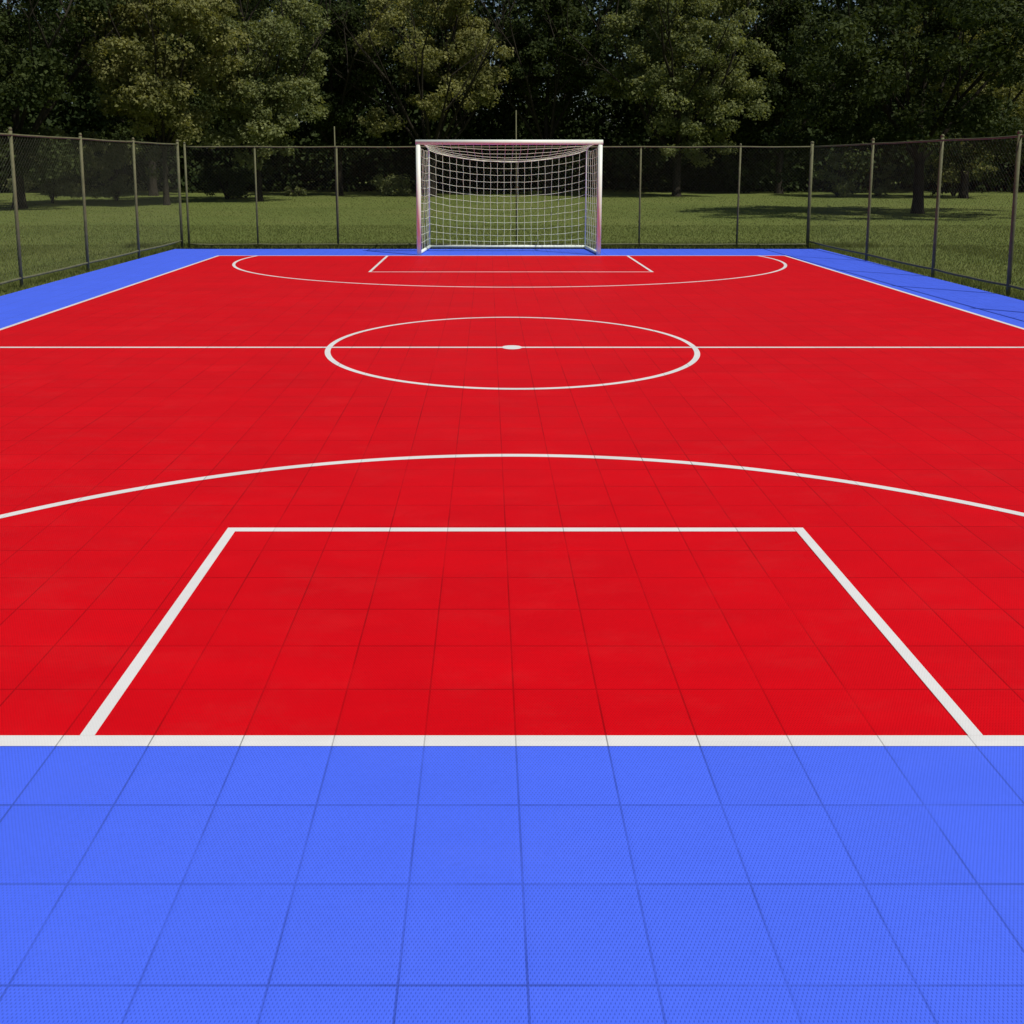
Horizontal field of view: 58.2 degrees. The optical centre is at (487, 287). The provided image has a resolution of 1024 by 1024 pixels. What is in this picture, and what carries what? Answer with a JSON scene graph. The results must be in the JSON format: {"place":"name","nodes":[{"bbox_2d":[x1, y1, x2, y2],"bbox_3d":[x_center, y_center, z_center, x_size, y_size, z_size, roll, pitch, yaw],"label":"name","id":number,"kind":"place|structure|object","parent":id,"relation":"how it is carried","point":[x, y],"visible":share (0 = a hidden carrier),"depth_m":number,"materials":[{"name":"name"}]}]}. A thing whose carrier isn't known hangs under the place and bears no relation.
{"place":"outdoors","nodes":[
{"label":"outdoors","id":0,"kind":"place"},
{"bbox_2d":[1,0,884,144],"label":"sky","id":1,"kind":"structure","parent":0,"point":[4,1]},
{"bbox_2d":[0,177,1023,300],"bbox_3d":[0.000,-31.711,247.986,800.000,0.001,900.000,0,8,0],"label":"lawn","id":2,"kind":"structure","parent":0,"point":[536,193],"depth_m":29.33,"materials":[{"name":"green plant"}]},
{"bbox_2d":[0,126,102,202],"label":"shrub","id":3,"kind":"object","parent":2,"relation":"on","point":[59,131],"visible":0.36,"depth_m":37.37,"materials":[{"name":"green plant"}]},
{"bbox_2d":[0,0,138,208],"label":"broadleaf tree","id":4,"kind":"object","parent":2,"relation":"on","point":[13,96],"visible":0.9,"depth_m":31.83,"materials":[{"name":"green plant"}]},
{"bbox_2d":[0,127,183,288],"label":"chain link fence","id":5,"kind":"object","parent":2,"relation":"on","point":[15,199],"visible":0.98,"depth_m":13.51,"materials":[{"name":"metal"}]},
{"bbox_2d":[65,137,161,200],"bbox_3d":[-16.500,-5.136,40.198,3.400,2.859,3.672,4,9,28],"label":"shrub","id":6,"kind":"object","parent":2,"relation":"on","point":[123,179],"visible":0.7,"depth_m":39.79,"materials":[{"name":"green plant"}]},
{"bbox_2d":[8,0,232,195],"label":"broadleaf tree","id":7,"kind":"object","parent":2,"relation":"on","point":[114,128],"visible":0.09,"depth_m":44.55,"materials":[{"name":"green plant"}]},
{"bbox_2d":[59,0,252,204],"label":"broadleaf tree","id":8,"kind":"object","parent":2,"relation":"on","point":[137,94],"visible":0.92,"depth_m":34.17,"materials":[{"name":"green plant"}]},
{"bbox_2d":[193,163,263,198],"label":"shrub","id":9,"kind":"object","parent":2,"relation":"on","point":[217,180],"visible":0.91,"depth_m":41.96,"materials":[{"name":"green plant"}]},
{"bbox_2d":[176,0,352,200],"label":"broadleaf tree","id":10,"kind":"object","parent":2,"relation":"on","point":[250,103],"visible":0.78,"depth_m":38.06,"materials":[{"name":"green plant"}]},
{"bbox_2d":[285,186,306,195],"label":"shrub","id":11,"kind":"object","parent":2,"relation":"on","point":[297,192],"visible":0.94,"depth_m":46.08,"materials":[{"name":"green plant"}]},
{"bbox_2d":[275,0,405,195],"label":"broadleaf tree","id":12,"kind":"object","parent":2,"relation":"on","point":[339,98],"visible":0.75,"depth_m":45.52,"materials":[{"name":"green plant"}]},
{"bbox_2d":[370,172,413,195],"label":"shrub","id":13,"kind":"object","parent":2,"relation":"on","point":[391,188],"visible":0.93,"depth_m":46.11,"materials":[{"name":"green plant"}]},
{"bbox_2d":[308,0,579,196],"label":"broadleaf tree","id":14,"kind":"object","parent":2,"relation":"on","point":[417,58],"visible":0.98,"depth_m":44.27,"materials":[{"name":"green plant"}]},
{"bbox_2d":[183,110,813,247],"bbox_3d":[0.208,-2.017,17.471,11.913,2.680,0.073,0,8,0],"label":"chain link fence","id":15,"kind":"object","parent":2,"relation":"on","point":[808,210],"visible":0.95,"depth_m":17.48,"materials":[{"name":"metal"}]},
{"bbox_2d":[172,247,830,249],"bbox_3d":[0.100,-0.750,17.441,12.800,0.001,0.468,0,8,0],"label":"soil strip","id":16,"kind":"object","parent":2,"relation":"on","point":[495,248],"visible":0.2,"depth_m":17.43,"materials":[{"name":"brown soil"}]},
{"bbox_2d":[0,249,1023,1023],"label":"blue court surround","id":17,"kind":"object","parent":2,"relation":"on","point":[510,885],"visible":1,"depth_m":2.04,"materials":[{"name":"plastic"}]},
{"bbox_2d":[415,140,602,254],"bbox_3d":[0.370,-1.652,16.589,3.218,1.984,1.429,0,8,0],"label":"football goal","id":18,"kind":"object","parent":17,"relation":"on","point":[588,143],"visible":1,"depth_m":16.59,"materials":[{"name":"white paint"}]},
{"bbox_2d":[0,256,1023,734],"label":"red court floor","id":19,"kind":"structure","parent":17,"relation":"on","point":[218,366],"depth_m":4.30,"materials":[{"name":"plastic"}]},
{"bbox_2d":[232,256,786,286],"bbox_3d":[0.345,-0.283,13.862,8.927,0.001,4.140,0,8,0],"label":"arc line","id":20,"kind":"object","parent":19,"relation":"on","point":[235,262],"visible":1,"depth_m":12.62,"materials":[{"name":"paint"}]},
{"bbox_2d":[369,256,652,271],"bbox_3d":[0.343,-0.396,14.706,4.196,0.001,2.427,0,8,0],"label":"goal area line","id":21,"kind":"object","parent":19,"relation":"on","point":[376,265],"visible":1,"depth_m":14.52,"materials":[{"name":"paint"}]},
{"bbox_2d":[0,255,1023,745],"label":"boundary line","id":22,"kind":"object","parent":19,"relation":"on","point":[510,739],"visible":1,"depth_m":2.53,"materials":[{"name":"paint"}]},
{"bbox_2d":[0,454,1023,517],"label":"arc line","id":23,"kind":"object","parent":19,"relation":"on","point":[501,455],"visible":1,"depth_m":4.70,"materials":[{"name":"paint"}]},
{"bbox_2d":[0,347,1023,347],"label":"halfway line","id":24,"kind":"object","parent":19,"relation":"on","point":[522,347],"visible":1,"depth_m":7.93,"materials":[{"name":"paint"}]},
{"bbox_2d":[502,345,521,348],"bbox_3d":[0.210,0.511,7.944,0.176,0.001,0.176,0,8,0],"label":"spot","id":25,"kind":"object","parent":19,"relation":"on","point":[511,347],"visible":1,"depth_m":7.93,"materials":[{"name":"paint"}]},
{"bbox_2d":[325,317,699,389],"bbox_3d":[0.207,0.506,7.988,3.199,0.001,3.107,0,8,0],"label":"circle","id":26,"kind":"object","parent":19,"relation":"on","point":[335,362],"visible":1,"depth_m":7.26,"materials":[{"name":"paint"}]},
{"bbox_2d":[80,528,981,734],"bbox_3d":[0.121,1.139,3.271,2.499,0.001,1.468,0,8,0],"label":"goal area line","id":27,"kind":"object","parent":19,"relation":"on","point":[954,710],"visible":1,"depth_m":3.28,"materials":[{"name":"paint"}]},
{"bbox_2d":[0,0,1023,192],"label":"woods","id":28,"kind":"object","parent":2,"relation":"on","point":[626,125],"visible":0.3,"depth_m":52.81,"materials":[{"name":"green plant"}]},
{"bbox_2d":[466,0,612,194],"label":"broadleaf tree","id":29,"kind":"object","parent":2,"relation":"on","point":[533,46],"visible":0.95,"depth_m":46.30,"materials":[{"name":"green plant"}]},
{"bbox_2d":[559,0,794,196],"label":"broadleaf tree","id":30,"kind":"object","parent":2,"relation":"on","point":[646,73],"visible":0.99,"depth_m":43.92,"materials":[{"name":"green plant"}]},
{"bbox_2d":[720,0,863,193],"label":"broadleaf tree","id":31,"kind":"object","parent":2,"relation":"on","point":[778,91],"visible":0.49,"depth_m":48.27,"materials":[{"name":"green plant"}]},
{"bbox_2d":[815,152,860,197],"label":"shrub","id":32,"kind":"object","parent":2,"relation":"on","point":[839,187],"visible":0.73,"depth_m":44.88,"materials":[{"name":"green plant"}]},
{"bbox_2d":[850,162,902,195],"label":"shrub","id":33,"kind":"object","parent":2,"relation":"on","point":[878,191],"visible":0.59,"depth_m":46.07,"materials":[{"name":"green plant"}]},
{"bbox_2d":[756,0,1023,213],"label":"broadleaf tree","id":34,"kind":"object","parent":2,"relation":"on","point":[837,66],"visible":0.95,"depth_m":28.03,"materials":[{"name":"green plant"}]},
{"bbox_2d":[809,130,1023,294],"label":"chain link fence","id":35,"kind":"object","parent":2,"relation":"on","point":[1011,249],"visible":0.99,"depth_m":12.84,"materials":[{"name":"metal"}]},
{"bbox_2d":[887,0,1023,198],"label":"broadleaf tree","id":36,"kind":"object","parent":2,"relation":"on","point":[999,93],"visible":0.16,"depth_m":42.58,"materials":[{"name":"green plant"}]},
{"bbox_2d":[908,152,1003,196],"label":"shrub","id":37,"kind":"object","parent":2,"relation":"on","point":[947,190],"visible":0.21,"depth_m":45.91,"materials":[{"name":"green plant"}]}
]}

